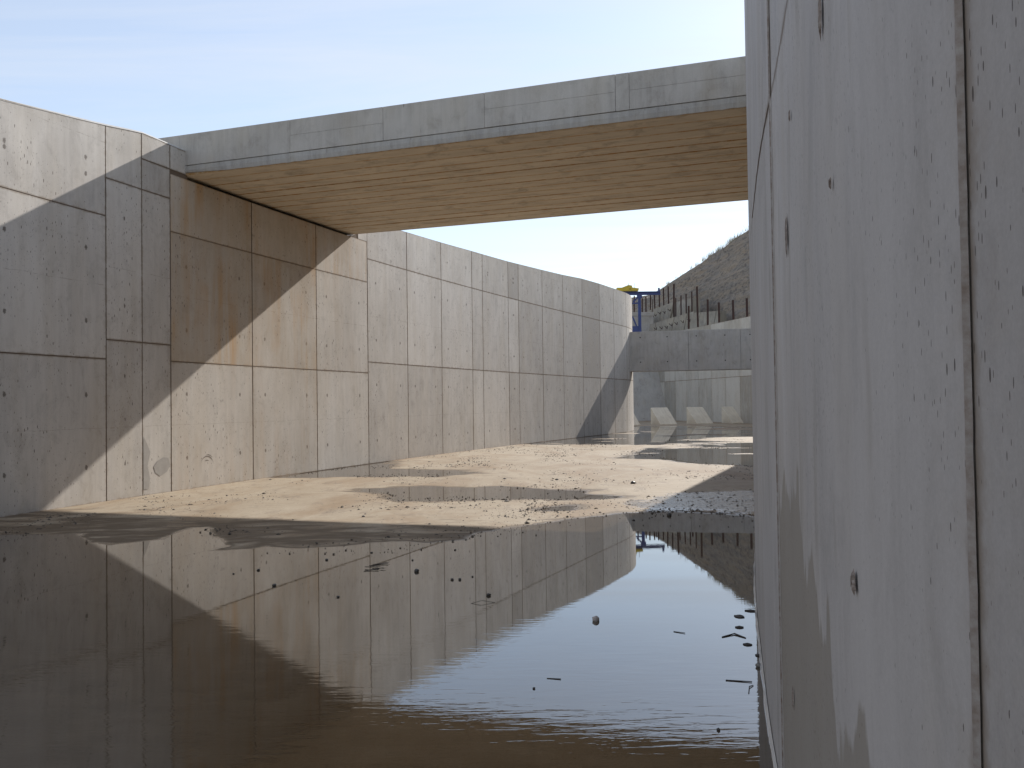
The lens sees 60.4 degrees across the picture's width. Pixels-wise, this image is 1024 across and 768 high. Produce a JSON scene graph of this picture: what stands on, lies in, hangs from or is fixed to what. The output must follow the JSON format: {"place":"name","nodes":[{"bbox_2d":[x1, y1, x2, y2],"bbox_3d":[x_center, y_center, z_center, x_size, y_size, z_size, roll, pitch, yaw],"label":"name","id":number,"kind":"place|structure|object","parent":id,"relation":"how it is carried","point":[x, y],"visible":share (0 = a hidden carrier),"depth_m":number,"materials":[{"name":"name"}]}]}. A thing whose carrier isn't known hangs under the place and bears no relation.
{"place":"outdoors","nodes":[
{"label":"outdoors","id":0,"kind":"place"},
{"bbox_2d":[0,0,748,296],"label":"sky","id":1,"kind":"structure","parent":0,"point":[155,68],"materials":[{"name":"blue"}]},
{"bbox_2d":[364,562,387,571],"bbox_3d":[-1.347,1.807,8.700,0.226,0.015,0.451,-1,-1,0],"label":"twig tuft","id":2,"kind":"object","parent":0,"point":[373,565],"visible":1,"depth_m":8.72,"materials":[{"name":"brown wood"}]},
{"bbox_2d":[0,421,753,550],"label":"channel floor","id":3,"kind":"structure","parent":0,"point":[314,511],"depth_m":14.27,"materials":[{"name":"beige concrete"}]},
{"bbox_2d":[0,98,633,516],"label":"retaining wall","id":4,"kind":"structure","parent":3,"relation":"on","point":[166,324],"depth_m":18.64,"materials":[{"name":"concrete"}]},
{"bbox_2d":[158,56,747,234],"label":"concrete bridge","id":5,"kind":"structure","parent":4,"relation":"on","point":[672,136],"depth_m":16.65,"materials":[{"name":"grey concrete"}]},
{"bbox_2d":[634,414,639,424],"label":"baffle block","id":6,"kind":"structure","parent":3,"relation":"on","point":[636,422],"depth_m":59.88,"materials":[{"name":"concrete"}]},
{"bbox_2d":[633,372,665,420],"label":"spillway chute","id":7,"kind":"object","parent":3,"relation":"on","point":[647,393],"visible":0.03,"depth_m":75.48,"materials":[{"name":"concrete"}]},
{"bbox_2d":[625,288,660,331],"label":"gantry crane","id":8,"kind":"object","parent":7,"relation":"on","point":[636,328],"visible":0.48,"depth_m":80.08,"materials":[{"name":"blue paint"}]},
{"bbox_2d":[616,283,638,291],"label":"crane trolley","id":9,"kind":"object","parent":8,"relation":"on","point":[628,288],"visible":0.94,"depth_m":79.86,"materials":[{"name":"yellow metal"}]},
{"bbox_2d":[632,312,653,331],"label":"concrete pier","id":10,"kind":"structure","parent":7,"relation":"on","point":[646,319],"depth_m":83.14,"materials":[{"name":"grey concrete"}]},
{"bbox_2d":[645,297,646,311],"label":"steel post","id":11,"kind":"object","parent":10,"relation":"on","point":[645,304],"visible":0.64,"depth_m":87.13,"materials":[{"name":"brown metal"}]},
{"bbox_2d":[651,407,676,424],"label":"baffle block","id":12,"kind":"structure","parent":3,"relation":"on","point":[661,416],"depth_m":60.94,"materials":[{"name":"concrete"}]},
{"bbox_2d":[686,407,712,423],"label":"baffle block","id":13,"kind":"structure","parent":3,"relation":"on","point":[697,415],"depth_m":61.63,"materials":[{"name":"concrete"}]},
{"bbox_2d":[658,316,752,423],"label":"basin wall","id":14,"kind":"structure","parent":3,"relation":"on","point":[711,392],"depth_m":66.39,"materials":[{"name":"grey concrete"}]},
{"bbox_2d":[649,311,696,330],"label":"terrace wall","id":15,"kind":"structure","parent":14,"relation":"on","point":[664,324],"depth_m":78.64,"materials":[{"name":"concrete"}]},
{"bbox_2d":[673,284,674,316],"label":"steel post","id":16,"kind":"object","parent":15,"relation":"on","point":[673,300],"visible":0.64,"depth_m":81.62,"materials":[{"name":"brown metal"}]},
{"bbox_2d":[691,292,692,311],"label":"steel post","id":17,"kind":"object","parent":15,"relation":"on","point":[691,303],"visible":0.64,"depth_m":78.13,"materials":[{"name":"brown metal"}]},
{"bbox_2d":[688,306,689,328],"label":"steel post","id":18,"kind":"object","parent":14,"relation":"on","point":[688,317],"visible":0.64,"depth_m":71.22,"materials":[{"name":"brown metal"}]},
{"bbox_2d":[630,328,750,371],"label":"concrete beam","id":19,"kind":"structure","parent":14,"relation":"attached to","point":[696,350],"depth_m":47.49,"materials":[{"name":"grey concrete"}]},
{"bbox_2d":[696,286,698,326],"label":"steel post","id":20,"kind":"object","parent":14,"relation":"on","point":[697,306],"visible":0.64,"depth_m":69.49,"materials":[{"name":"brown metal"}]},
{"bbox_2d":[707,299,708,324],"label":"steel post","id":21,"kind":"object","parent":14,"relation":"on","point":[707,311],"visible":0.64,"depth_m":67.74,"materials":[{"name":"brown metal"}]},
{"bbox_2d":[718,302,719,322],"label":"steel post","id":22,"kind":"object","parent":14,"relation":"on","point":[718,312],"visible":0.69,"depth_m":65.79,"materials":[{"name":"brown metal"}]},
{"bbox_2d":[732,300,734,319],"bbox_3d":[15.992,-5.131,63.576,0.151,1.870,0.130,-1,-1,0],"label":"steel post","id":23,"kind":"object","parent":14,"relation":"on","point":[733,317],"visible":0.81,"depth_m":63.52,"materials":[{"name":"brown metal"}]},
{"bbox_2d":[746,298,747,316],"bbox_3d":[16.452,-5.122,61.575,0.130,1.750,0.130,-1,-1,0],"label":"steel post","id":24,"kind":"object","parent":14,"relation":"on","point":[746,307],"visible":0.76,"depth_m":61.52,"materials":[{"name":"brown metal"}]},
{"bbox_2d":[721,406,742,422],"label":"baffle block","id":25,"kind":"structure","parent":3,"relation":"on","point":[730,414],"depth_m":62.32,"materials":[{"name":"concrete"}]},
{"bbox_2d":[744,0,1023,767],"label":"retaining wall","id":26,"kind":"structure","parent":3,"relation":"on","point":[885,151],"depth_m":1.17,"materials":[{"name":"concrete"}]},
{"bbox_2d":[1,437,753,554],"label":"gravel","id":27,"kind":"structure","parent":0,"point":[26,533],"depth_m":14.14,"materials":[{"name":"grey gravel"}]},
{"bbox_2d":[0,426,772,767],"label":"water","id":28,"kind":"structure","parent":0,"point":[186,648],"depth_m":5.85,"materials":[{"name":"grey liquid"}]},
{"bbox_2d":[592,616,598,621],"bbox_3d":[0.616,1.725,6.453,0.052,0.049,0.055,-1,-1,0],"label":"stone","id":29,"kind":"object","parent":28,"relation":"on","point":[595,618],"visible":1,"depth_m":6.43,"materials":[{"name":"grey stone"}]},
{"bbox_2d":[722,633,745,637],"bbox_3d":[1.495,1.709,5.949,0.126,0.013,0.116,0,-1,-26],"label":"stick","id":30,"kind":"object","parent":28,"relation":"on","point":[735,634],"visible":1,"depth_m":5.98,"materials":[{"name":"brown wood"}]},
{"bbox_2d":[632,230,749,320],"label":"hill","id":31,"kind":"structure","parent":0,"point":[722,276],"depth_m":82.19,"materials":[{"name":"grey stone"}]},
{"bbox_2d":[649,302,672,322],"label":"terrace wall","id":32,"kind":"structure","parent":31,"relation":"on","point":[662,315],"depth_m":86.48,"materials":[{"name":"concrete"}]},
{"bbox_2d":[671,298,699,317],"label":"terrace wall","id":33,"kind":"structure","parent":31,"relation":"on","point":[684,306],"depth_m":80.80,"materials":[{"name":"concrete"}]},
{"bbox_2d":[680,295,681,314],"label":"steel post","id":34,"kind":"object","parent":33,"relation":"on","point":[680,304],"visible":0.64,"depth_m":80.15,"materials":[{"name":"brown metal"}]},
{"bbox_2d":[690,311,726,328],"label":"terrace wall","id":35,"kind":"structure","parent":31,"relation":"on","point":[713,317],"depth_m":74.07,"materials":[{"name":"concrete"}]},
{"bbox_2d":[662,228,748,287],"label":"dry grass","id":36,"kind":"structure","parent":0,"point":[718,249],"depth_m":86.27,"materials":[{"name":"plant"}]}
]}

